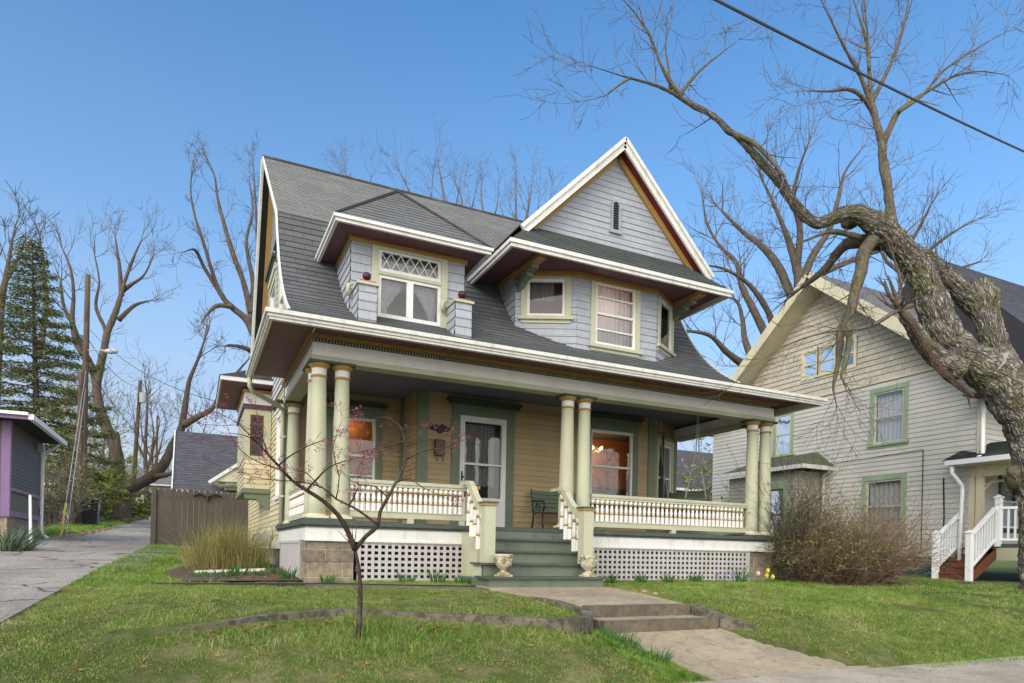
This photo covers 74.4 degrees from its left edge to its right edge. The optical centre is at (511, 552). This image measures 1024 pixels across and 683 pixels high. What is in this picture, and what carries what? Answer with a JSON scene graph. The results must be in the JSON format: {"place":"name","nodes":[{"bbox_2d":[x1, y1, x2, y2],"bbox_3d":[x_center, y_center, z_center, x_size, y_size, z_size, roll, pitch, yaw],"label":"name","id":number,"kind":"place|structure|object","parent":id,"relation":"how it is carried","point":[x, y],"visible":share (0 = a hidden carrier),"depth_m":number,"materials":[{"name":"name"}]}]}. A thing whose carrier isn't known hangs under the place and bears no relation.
{"place":"outdoors","nodes":[
{"label":"outdoors","id":0,"kind":"place"},
{"bbox_2d":[272,399,283,503],"bbox_3d":[-4.557,-1.918,13.129,0.175,1.918,0.980,1,0,-25],"label":"downspout","id":1,"kind":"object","parent":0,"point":[277,412],"depth_m":13.37,"materials":[{"name":"white paint"}]},
{"bbox_2d":[320,130,382,181],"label":"bare tree","id":2,"kind":"object","parent":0,"point":[344,164],"visible":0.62,"depth_m":44.59,"materials":[{"name":"brown plant"}]},
{"bbox_2d":[376,124,446,196],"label":"bare tree","id":3,"kind":"object","parent":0,"point":[408,165],"visible":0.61,"depth_m":40.53,"materials":[{"name":"brown plant"}]},
{"bbox_2d":[410,111,477,203],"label":"bare tree","id":4,"kind":"object","parent":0,"point":[443,193],"visible":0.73,"depth_m":45.62,"materials":[{"name":"brown plant"}]},
{"bbox_2d":[420,150,491,207],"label":"bare tree","id":5,"kind":"object","parent":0,"point":[461,202],"visible":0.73,"depth_m":45.69,"materials":[{"name":"brown plant"}]},
{"bbox_2d":[454,151,508,213],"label":"bare tree","id":6,"kind":"object","parent":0,"point":[481,201],"visible":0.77,"depth_m":45.74,"materials":[{"name":"brown plant"}]},
{"bbox_2d":[483,137,536,220],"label":"bare tree","id":7,"kind":"object","parent":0,"point":[515,199],"visible":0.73,"depth_m":48.71,"materials":[{"name":"brown plant"}]},
{"bbox_2d":[0,524,1023,682],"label":"ground","id":8,"kind":"structure","parent":0,"point":[1000,571],"depth_m":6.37,"materials":[{"name":"green plant"}]},
{"bbox_2d":[0,524,59,550],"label":"yucca","id":9,"kind":"object","parent":8,"relation":"on","point":[23,543],"visible":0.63,"depth_m":14.90,"materials":[{"name":"green plant"}]},
{"bbox_2d":[0,180,63,403],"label":"bare tree","id":10,"kind":"object","parent":8,"relation":"on","point":[3,287],"visible":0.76,"depth_m":50.16,"materials":[{"name":"brown plant"}]},
{"bbox_2d":[0,408,66,541],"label":"grey building","id":11,"kind":"structure","parent":8,"relation":"on","point":[24,436],"depth_m":19.23,"materials":[{"name":"paint"}]},
{"bbox_2d":[38,443,97,525],"bbox_3d":[-23.847,-3.634,33.567,4.054,4.771,5.190,1,0,12],"label":"brush","id":12,"kind":"object","parent":8,"relation":"on","point":[45,520],"visible":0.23,"depth_m":34.05,"materials":[{"name":"green plant"}]},
{"bbox_2d":[38,425,103,524],"bbox_3d":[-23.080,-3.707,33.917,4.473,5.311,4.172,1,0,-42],"label":"brush","id":13,"kind":"object","parent":8,"relation":"on","point":[55,497],"visible":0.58,"depth_m":33.69,"materials":[{"name":"green plant"}]},
{"bbox_2d":[28,364,114,477],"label":"bare tree","id":14,"kind":"object","parent":8,"relation":"on","point":[77,399],"visible":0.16,"depth_m":60.37,"materials":[{"name":"brown plant"}]},
{"bbox_2d":[6,380,138,474],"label":"young tree","id":15,"kind":"object","parent":8,"relation":"on","point":[104,454],"visible":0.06,"depth_m":57.71,"materials":[{"name":"green plant"}]},
{"bbox_2d":[39,443,106,524],"bbox_3d":[-22.885,-3.593,34.552,3.984,4.783,4.586,1,0,-25],"label":"brush","id":16,"kind":"object","parent":8,"relation":"on","point":[74,517],"visible":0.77,"depth_m":33.83,"materials":[{"name":"green plant"}]},
{"bbox_2d":[0,519,150,623],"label":"alley","id":17,"kind":"structure","parent":8,"relation":"on","point":[28,578],"depth_m":12.79,"materials":[{"name":"concrete"}]},
{"bbox_2d":[29,495,31,539],"bbox_3d":[-12.863,-0.894,18.010,0.070,1.348,1.277,1,0,-37],"label":"guard pipe","id":18,"kind":"object","parent":17,"relation":"on","point":[30,511],"visible":0.65,"depth_m":18.09,"materials":[{"name":"white paint"}]},
{"bbox_2d":[0,236,150,523],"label":"spruce tree","id":19,"kind":"object","parent":8,"relation":"on","point":[37,402],"visible":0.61,"depth_m":41.74,"materials":[{"name":"green plant"}]},
{"bbox_2d":[74,371,83,523],"bbox_3d":[-23.851,-5.564,37.197,0.389,8.810,0.390,1,0,-25],"label":"utility pole","id":20,"kind":"object","parent":8,"relation":"on","point":[78,519],"visible":0.53,"depth_m":37.09,"materials":[{"name":"brown wood"}]},
{"bbox_2d":[17,317,156,492],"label":"young tree","id":21,"kind":"object","parent":8,"relation":"on","point":[102,442],"visible":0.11,"depth_m":54.15,"materials":[{"name":"green plant"}]},
{"bbox_2d":[38,518,143,536],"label":"grass","id":22,"kind":"structure","parent":8,"relation":"on","point":[72,529],"depth_m":30.25,"materials":[{"name":"green plant"}]},
{"bbox_2d":[81,499,100,524],"bbox_3d":[-22.493,-2.090,35.982,0.875,1.484,1.012,1,0,-25],"label":"wheeled bin","id":23,"kind":"object","parent":8,"relation":"on","point":[90,515],"visible":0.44,"depth_m":35.66,"materials":[{"name":"black plastic"}]},
{"bbox_2d":[82,274,117,498],"bbox_3d":[-23.223,-8.409,37.812,2.457,14.436,0.424,1,0,11],"label":"utility pole","id":24,"kind":"object","parent":8,"relation":"on","point":[86,350],"visible":0.62,"depth_m":37.91,"materials":[{"name":"brown wood"}]},
{"bbox_2d":[66,389,85,535],"bbox_3d":[-19.151,-4.883,29.795,0.023,8.543,19.262,1,0,-31],"label":"guy wire","id":25,"kind":"object","parent":24,"relation":"attached to","point":[74,470],"visible":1,"depth_m":26.37,"materials":[{"name":"metal"}]},
{"bbox_2d":[86,472,113,519],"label":"shrub","id":26,"kind":"object","parent":8,"relation":"on","point":[106,485],"visible":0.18,"depth_m":43.45,"materials":[{"name":"green plant"}]},
{"bbox_2d":[68,454,139,520],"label":"shrub","id":27,"kind":"object","parent":8,"relation":"on","point":[127,485],"visible":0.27,"depth_m":45.95,"materials":[{"name":"green plant"}]},
{"bbox_2d":[76,372,147,473],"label":"bare tree","id":28,"kind":"object","parent":8,"relation":"on","point":[114,409],"visible":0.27,"depth_m":70.44,"materials":[{"name":"brown plant"}]},
{"bbox_2d":[95,466,171,518],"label":"distant house","id":29,"kind":"structure","parent":8,"relation":"on","point":[164,483],"depth_m":78.35,"materials":[{"name":"grey"}]},
{"bbox_2d":[131,380,145,509],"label":"utility pole","id":30,"kind":"object","parent":8,"relation":"on","point":[141,397],"visible":0.64,"depth_m":61.99,"materials":[{"name":"brown wood"}]},
{"bbox_2d":[31,197,250,520],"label":"pollarded tree","id":31,"kind":"object","parent":8,"relation":"on","point":[156,473],"visible":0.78,"depth_m":50.64,"materials":[{"name":"brown plant"}]},
{"bbox_2d":[131,495,150,518],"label":"shrub","id":32,"kind":"object","parent":8,"relation":"on","point":[141,508],"visible":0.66,"depth_m":59.73,"materials":[{"name":"green plant"}]},
{"bbox_2d":[115,342,190,518],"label":"bare tree","id":33,"kind":"object","parent":8,"relation":"on","point":[146,464],"visible":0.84,"depth_m":74.93,"materials":[{"name":"brown plant"}]},
{"bbox_2d":[121,377,196,468],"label":"bare tree","id":34,"kind":"object","parent":8,"relation":"on","point":[152,463],"visible":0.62,"depth_m":84.97,"materials":[{"name":"brown plant"}]},
{"bbox_2d":[62,543,271,587],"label":"grass","id":35,"kind":"structure","parent":8,"relation":"on","point":[116,569],"depth_m":11.58,"materials":[{"name":"green plant"}]},
{"bbox_2d":[161,373,234,477],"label":"bare tree","id":36,"kind":"object","parent":8,"relation":"on","point":[188,430],"visible":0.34,"depth_m":60.30,"materials":[{"name":"brown plant"}]},
{"bbox_2d":[150,487,248,548],"bbox_3d":[-9.081,-0.886,20.044,2.925,1.932,0.130,1,0,-25],"label":"plank fence","id":37,"kind":"object","parent":8,"relation":"on","point":[177,506],"visible":0.57,"depth_m":19.84,"materials":[{"name":"brown wood"}]},
{"bbox_2d":[143,131,260,365],"bbox_3d":[-12.643,-12.606,29.955,4.729,15.874,8.836,1,0,-4],"label":"bare tree","id":38,"kind":"object","parent":8,"relation":"on","point":[243,316],"visible":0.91,"depth_m":29.44,"materials":[{"name":"brown plant"}]},
{"bbox_2d":[171,430,244,539],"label":"garage","id":39,"kind":"structure","parent":8,"relation":"on","point":[190,463],"depth_m":30.29,"materials":[{"name":"beige paint"}]},
{"bbox_2d":[150,512,277,568],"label":"ornamental grass","id":40,"kind":"object","parent":8,"relation":"on","point":[226,551],"depth_m":12.15,"materials":[{"name":"beige plant"}]},
{"bbox_2d":[164,565,302,581],"bbox_3d":[-4.699,0.383,11.148,1.900,0.264,4.200,1,0,-25],"label":"mulch bed","id":41,"kind":"object","parent":8,"relation":"on","point":[179,573],"visible":0.41,"depth_m":10.41,"materials":[{"name":"brown soil"}]},
{"bbox_2d":[209,566,234,576],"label":"bulb plant","id":42,"kind":"object","parent":41,"relation":"on","point":[227,573],"visible":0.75,"depth_m":10.37,"materials":[{"name":"green plant"}]},
{"bbox_2d":[194,568,263,572],"bbox_3d":[-4.738,0.314,11.351,1.107,0.099,0.090,1,0,-20],"label":"garden board","id":43,"kind":"object","parent":41,"relation":"on","point":[256,569],"visible":0.5,"depth_m":11.30,"materials":[{"name":"white paint"}]},
{"bbox_2d":[225,563,253,575],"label":"bulb plant","id":44,"kind":"object","parent":41,"relation":"on","point":[237,572],"visible":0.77,"depth_m":10.61,"materials":[{"name":"green plant"}]},
{"bbox_2d":[277,565,299,580],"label":"bulb plant","id":45,"kind":"object","parent":41,"relation":"on","point":[287,576],"visible":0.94,"depth_m":9.94,"materials":[{"name":"green plant"}]},
{"bbox_2d":[151,582,475,586],"bbox_3d":[-2.792,0.504,9.294,4.567,0.187,0.398,1,0,0],"label":"garden edging","id":46,"kind":"object","parent":8,"relation":"on","point":[273,584],"visible":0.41,"depth_m":9.26,"materials":[{"name":"grey stone"}]},
{"bbox_2d":[319,574,336,582],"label":"bulb plant","id":47,"kind":"object","parent":8,"relation":"on","point":[331,579],"visible":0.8,"depth_m":9.46,"materials":[{"name":"green plant"}]},
{"bbox_2d":[182,393,473,640],"bbox_3d":[-1.578,-0.295,6.101,2.562,2.502,1.708,1,0,-44],"label":"redbud tree","id":48,"kind":"object","parent":8,"relation":"on","point":[355,547],"visible":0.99,"depth_m":6.26,"materials":[{"name":"brown plant"}]},
{"bbox_2d":[104,597,592,642],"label":"retaining curb","id":49,"kind":"structure","parent":8,"relation":"on","point":[583,622],"depth_m":7.05,"materials":[{"name":"concrete"}]},
{"bbox_2d":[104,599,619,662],"bbox_3d":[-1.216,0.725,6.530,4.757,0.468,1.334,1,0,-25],"label":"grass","id":50,"kind":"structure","parent":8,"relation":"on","point":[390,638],"depth_m":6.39,"materials":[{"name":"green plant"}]},
{"bbox_2d":[304,584,489,590],"bbox_3d":[-1.504,0.515,9.085,2.502,0.128,0.303,1,0,-9],"label":"bed border","id":51,"kind":"object","parent":8,"relation":"on","point":[387,586],"visible":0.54,"depth_m":9.04,"materials":[{"name":"stone"}]},
{"bbox_2d":[395,570,419,581],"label":"bulb plant","id":52,"kind":"object","parent":8,"relation":"on","point":[401,579],"visible":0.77,"depth_m":9.82,"materials":[{"name":"green plant"}]},
{"bbox_2d":[425,568,453,582],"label":"bulb plant","id":53,"kind":"object","parent":8,"relation":"on","point":[437,576],"visible":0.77,"depth_m":9.93,"materials":[{"name":"green plant"}]},
{"bbox_2d":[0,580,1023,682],"bbox_3d":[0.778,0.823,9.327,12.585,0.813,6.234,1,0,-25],"label":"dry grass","id":54,"kind":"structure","parent":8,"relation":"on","point":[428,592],"depth_m":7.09,"materials":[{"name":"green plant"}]},
{"bbox_2d":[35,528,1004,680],"bbox_3d":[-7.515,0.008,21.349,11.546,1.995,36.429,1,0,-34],"label":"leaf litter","id":55,"kind":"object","parent":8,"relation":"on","point":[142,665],"visible":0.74,"depth_m":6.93,"materials":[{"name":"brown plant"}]},
{"bbox_2d":[215,137,827,586],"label":"victorian house","id":56,"kind":"structure","parent":8,"relation":"on","point":[547,345],"depth_m":12.44,"materials":[{"name":"beige wood"}]},
{"bbox_2d":[254,526,272,559],"bbox_3d":[-5.105,-0.186,13.854,0.337,0.695,0.250,1,0,-25],"label":"gas meter","id":57,"kind":"object","parent":56,"relation":"attached to","point":[265,537],"visible":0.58,"depth_m":13.78,"materials":[{"name":"metal"}]},
{"bbox_2d":[265,252,277,307],"bbox_3d":[-5.193,-5.202,14.567,0.175,1.920,1.520,1,0,-25],"label":"window","id":58,"kind":"structure","parent":56,"relation":"in","point":[271,275],"depth_m":14.47,"materials":[{"name":"green paint"}]},
{"bbox_2d":[273,239,285,308],"bbox_3d":[-4.425,-5.186,12.940,0.175,1.920,1.520,1,0,-25],"label":"window","id":59,"kind":"structure","parent":56,"relation":"in","point":[280,304],"depth_m":13.41,"materials":[{"name":"green paint"}]},
{"bbox_2d":[326,398,387,499],"bbox_3d":[-3.121,-1.971,13.212,1.330,1.883,0.475,1,0,-25],"label":"window","id":60,"kind":"structure","parent":56,"relation":"in","point":[371,410],"depth_m":13.27,"materials":[{"name":"green paint"}]},
{"bbox_2d":[434,439,445,460],"bbox_3d":[-1.364,-1.923,12.709,0.190,0.427,0.126,1,0,-25],"label":"mailbox","id":61,"kind":"object","parent":56,"relation":"attached to","point":[438,444],"visible":0.97,"depth_m":12.68,"materials":[{"name":"brown metal"}]},
{"bbox_2d":[430,424,449,433],"bbox_3d":[-1.358,-2.335,12.748,0.409,0.180,0.042,1,0,-25],"label":"house plaque","id":62,"kind":"object","parent":56,"relation":"attached to","point":[440,428],"visible":0.91,"depth_m":12.73,"materials":[{"name":"black metal"}]},
{"bbox_2d":[447,396,522,526],"bbox_3d":[-0.635,-1.660,13.307,1.540,2.560,0.630,1,0,-25],"label":"entrance door","id":63,"kind":"structure","parent":56,"relation":"in","point":[486,459],"depth_m":13.28,"materials":[{"name":"white paint"}]},
{"bbox_2d":[494,554,513,576],"bbox_3d":[-0.120,0.186,9.681,0.286,0.320,0.288,1,0,-25],"label":"urn","id":64,"kind":"object","parent":56,"relation":"on","point":[503,562],"visible":1,"depth_m":9.59,"materials":[{"name":"stone"}]},
{"bbox_2d":[530,489,595,528],"bbox_3d":[1.035,-0.810,13.483,1.220,0.880,0.624,1,0,-25],"label":"porch bench","id":65,"kind":"object","parent":56,"relation":"on","point":[543,510],"visible":0.49,"depth_m":13.51,"materials":[{"name":"paint"}]},
{"bbox_2d":[579,555,597,576],"bbox_3d":[1.164,0.211,10.287,0.286,0.320,0.288,1,0,-25],"label":"urn","id":66,"kind":"object","parent":56,"relation":"on","point":[588,564],"visible":1,"depth_m":10.20,"materials":[{"name":"stone"}]},
{"bbox_2d":[590,412,664,509],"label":"window","id":67,"kind":"structure","parent":56,"relation":"in","point":[613,469],"depth_m":15.26,"materials":[{"name":"glass"}]},
{"bbox_2d":[655,438,673,516],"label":"window","id":68,"kind":"structure","parent":56,"relation":"in","point":[668,447],"depth_m":15.68,"materials":[{"name":"green paint"}]},
{"bbox_2d":[655,415,711,513],"bbox_3d":[3.616,-1.895,14.604,0.664,2.080,1.380,1,0,-25],"label":"porch swing","id":69,"kind":"object","parent":56,"relation":"hanging from","point":[698,496],"visible":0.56,"depth_m":14.35,"materials":[{"name":"paint"}]},
{"bbox_2d":[477,586,641,596],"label":"walkway","id":70,"kind":"structure","parent":8,"relation":"on","point":[523,591],"depth_m":9.39,"materials":[{"name":"concrete"}]},
{"bbox_2d":[527,594,683,606],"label":"walkway","id":71,"kind":"structure","parent":8,"relation":"on","point":[608,599],"depth_m":8.74,"materials":[{"name":"concrete"}]},
{"bbox_2d":[597,623,629,640],"bbox_3d":[1.083,0.898,7.449,0.395,0.241,0.482,1,0,-25],"label":"iris clump","id":72,"kind":"object","parent":8,"relation":"on","point":[604,632],"visible":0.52,"depth_m":7.48,"materials":[{"name":"green plant"}]},
{"bbox_2d":[598,625,645,649],"bbox_3d":[1.208,0.922,7.255,0.451,0.290,0.473,1,0,-37],"label":"iris clump","id":73,"kind":"object","parent":8,"relation":"on","point":[617,638],"visible":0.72,"depth_m":7.22,"materials":[{"name":"green plant"}]},
{"bbox_2d":[589,629,700,682],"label":"grass","id":74,"kind":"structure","parent":8,"relation":"on","point":[671,672],"depth_m":6.67,"materials":[{"name":"green plant"}]},
{"bbox_2d":[593,615,704,630],"bbox_3d":[1.689,0.975,8.192,1.622,0.355,0.469,1,0,-24],"label":"walkway step","id":75,"kind":"object","parent":8,"relation":"on","point":[596,621],"visible":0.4,"depth_m":8.15,"materials":[{"name":"concrete"}]},
{"bbox_2d":[582,603,718,633],"bbox_3d":[1.684,0.806,8.199,1.660,0.302,0.530,1,0,-25],"label":"walkway step edge","id":76,"kind":"object","parent":75,"relation":"on","point":[643,625],"visible":0.71,"depth_m":8.15,"materials":[{"name":"concrete"}]},
{"bbox_2d":[633,643,675,663],"bbox_3d":[1.462,1.045,6.924,0.481,0.216,0.438,1,0,-25],"label":"iris clump","id":77,"kind":"object","parent":8,"relation":"on","point":[666,653],"visible":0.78,"depth_m":6.89,"materials":[{"name":"green plant"}]},
{"bbox_2d":[599,628,773,653],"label":"walkway","id":78,"kind":"structure","parent":8,"relation":"on","point":[678,641],"depth_m":7.72,"materials":[{"name":"concrete"}]},
{"bbox_2d":[676,450,712,534],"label":"distant house","id":79,"kind":"structure","parent":8,"relation":"on","point":[683,454],"depth_m":44.09,"materials":[{"name":"grey"}]},
{"bbox_2d":[676,441,712,505],"bbox_3d":[7.685,-2.815,30.186,3.783,6.541,6.218,1,0,13],"label":"shrub","id":80,"kind":"object","parent":8,"relation":"on","point":[705,462],"visible":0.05,"depth_m":29.32,"materials":[{"name":"green plant"}]},
{"bbox_2d":[678,438,712,508],"bbox_3d":[8.605,-2.824,26.760,5.179,6.665,5.570,1,0,-25],"label":"shrub","id":81,"kind":"object","parent":8,"relation":"on","point":[704,468],"visible":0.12,"depth_m":27.66,"materials":[{"name":"green plant"}]},
{"bbox_2d":[690,605,765,629],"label":"retaining curb","id":82,"kind":"structure","parent":8,"relation":"on","point":[726,622],"depth_m":8.33,"materials":[{"name":"concrete"}]},
{"bbox_2d":[724,564,759,581],"bbox_3d":[4.198,0.393,12.441,0.540,0.379,0.732,1,0,-25],"label":"bulb plant","id":83,"kind":"object","parent":8,"relation":"on","point":[742,579],"visible":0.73,"depth_m":12.45,"materials":[{"name":"green plant"}]},
{"bbox_2d":[495,0,1023,590],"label":"old tree","id":84,"kind":"object","parent":8,"relation":"on","point":[987,366],"visible":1,"depth_m":12.68,"materials":[{"name":"brown plant"}]},
{"bbox_2d":[659,647,869,679],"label":"walkway","id":85,"kind":"structure","parent":8,"relation":"on","point":[727,664],"depth_m":7.19,"materials":[{"name":"concrete"}]},
{"bbox_2d":[719,404,870,581],"bbox_3d":[5.396,-1.027,13.343,2.703,3.248,3.359,1,0,40],"label":"shrub","id":86,"kind":"object","parent":8,"relation":"on","point":[811,499],"visible":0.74,"depth_m":12.98,"materials":[{"name":"brown plant"}]},
{"bbox_2d":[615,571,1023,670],"bbox_3d":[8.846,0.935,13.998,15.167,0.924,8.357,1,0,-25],"label":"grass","id":87,"kind":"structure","parent":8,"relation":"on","point":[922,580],"depth_m":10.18,"materials":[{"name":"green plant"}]},
{"bbox_2d":[728,463,975,590],"bbox_3d":[6.654,-0.197,13.710,5.367,3.213,4.666,1,0,-25],"label":"shrub","id":88,"kind":"object","parent":8,"relation":"on","point":[855,560],"visible":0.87,"depth_m":12.91,"materials":[{"name":"brown plant"}]},
{"bbox_2d":[709,262,1023,581],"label":"neighbour house","id":89,"kind":"structure","parent":8,"relation":"on","point":[946,438],"depth_m":19.03,"materials":[{"name":"beige wood"}]},
{"bbox_2d":[771,412,794,458],"bbox_3d":[8.916,-3.865,22.168,0.125,1.572,0.960,1,0,-25],"label":"window","id":90,"kind":"structure","parent":89,"relation":"in","point":[784,428],"depth_m":22.18,"materials":[{"name":"glass"}]},
{"bbox_2d":[801,347,818,381],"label":"attic window","id":91,"kind":"structure","parent":89,"relation":"in","point":[808,367],"depth_m":21.28,"materials":[{"name":"glass"}]},
{"bbox_2d":[815,342,835,378],"bbox_3d":[9.655,-5.863,20.640,0.125,0.996,0.800,1,0,-25],"label":"attic window","id":92,"kind":"structure","parent":89,"relation":"in","point":[828,364],"depth_m":20.70,"materials":[{"name":"glass"}]},
{"bbox_2d":[839,335,857,371],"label":"attic window","id":93,"kind":"structure","parent":89,"relation":"in","point":[852,362],"depth_m":19.85,"materials":[{"name":"beige paint"}]},
{"bbox_2d":[861,473,907,536],"bbox_3d":[10.614,-1.291,18.990,0.575,1.732,1.600,1,0,-25],"label":"window","id":94,"kind":"structure","parent":89,"relation":"in","point":[880,481],"depth_m":18.96,"materials":[{"name":"green paint"}]},
{"bbox_2d":[867,381,908,449],"bbox_3d":[10.706,-3.780,18.900,0.575,1.712,1.400,1,0,-25],"label":"window","id":95,"kind":"structure","parent":89,"relation":"in","point":[895,432],"depth_m":18.90,"materials":[{"name":"green paint"}]},
{"bbox_2d":[998,475,1018,532],"bbox_3d":[13.043,-1.332,17.917,1.300,1.652,0.475,1,0,-25],"label":"window","id":96,"kind":"structure","parent":89,"relation":"in","point":[1012,500],"depth_m":17.92,"materials":[{"name":"glass"}]},
{"bbox_2d":[956,581,1019,584],"bbox_3d":[13.200,0.993,15.319,6.587,0.571,0.572,1,0,-5],"label":"stone border","id":97,"kind":"object","parent":8,"relation":"on","point":[974,583],"visible":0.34,"depth_m":14.98,"materials":[{"name":"stone"}]},
{"bbox_2d":[0,0,1023,477],"label":"sky","id":98,"kind":"structure","parent":0,"point":[100,100],"materials":[{"name":"blue"}]},
{"bbox_2d":[500,143,552,219],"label":"bare tree","id":99,"kind":"object","parent":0,"point":[528,203],"visible":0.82,"depth_m":46.77,"materials":[{"name":"brown plant"}]},
{"bbox_2d":[510,161,572,216],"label":"bare tree","id":100,"kind":"object","parent":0,"point":[519,194],"visible":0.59,"depth_m":44.71,"materials":[{"name":"brown plant"}]},
{"bbox_2d":[687,677,777,682],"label":"sidewalk","id":101,"kind":"structure","parent":0,"point":[752,680],"depth_m":6.51,"materials":[{"name":"concrete"}]},
{"bbox_2d":[660,62,952,365],"bbox_3d":[14.632,-14.299,33.481,20.004,18.489,9.290,1,0,-6],"label":"bare tree","id":102,"kind":"object","parent":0,"point":[780,270],"visible":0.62,"depth_m":33.40,"materials":[{"name":"brown plant"}]},
{"bbox_2d":[757,667,940,682],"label":"sidewalk","id":103,"kind":"structure","parent":0,"point":[858,675],"depth_m":6.75,"materials":[{"name":"concrete"}]},
{"bbox_2d":[713,0,1023,152],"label":"power cable","id":104,"kind":"object","parent":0,"point":[838,61],"visible":1,"depth_m":9.89,"materials":[{"name":"black rubber"}]},
{"bbox_2d":[839,162,1021,283],"bbox_3d":[19.779,-12.540,30.793,8.277,10.176,5.213,1,0,-25],"label":"bare tree","id":105,"kind":"object","parent":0,"point":[888,262],"visible":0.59,"depth_m":30.65,"materials":[{"name":"brown plant"}]},
{"bbox_2d":[870,662,1023,682],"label":"sidewalk","id":106,"kind":"structure","parent":0,"point":[961,673],"depth_m":7.24,"materials":[{"name":"concrete"}]},
{"bbox_2d":[955,656,1023,672],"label":"sidewalk","id":107,"kind":"structure","parent":0,"point":[1007,664],"depth_m":7.93,"materials":[{"name":"concrete"}]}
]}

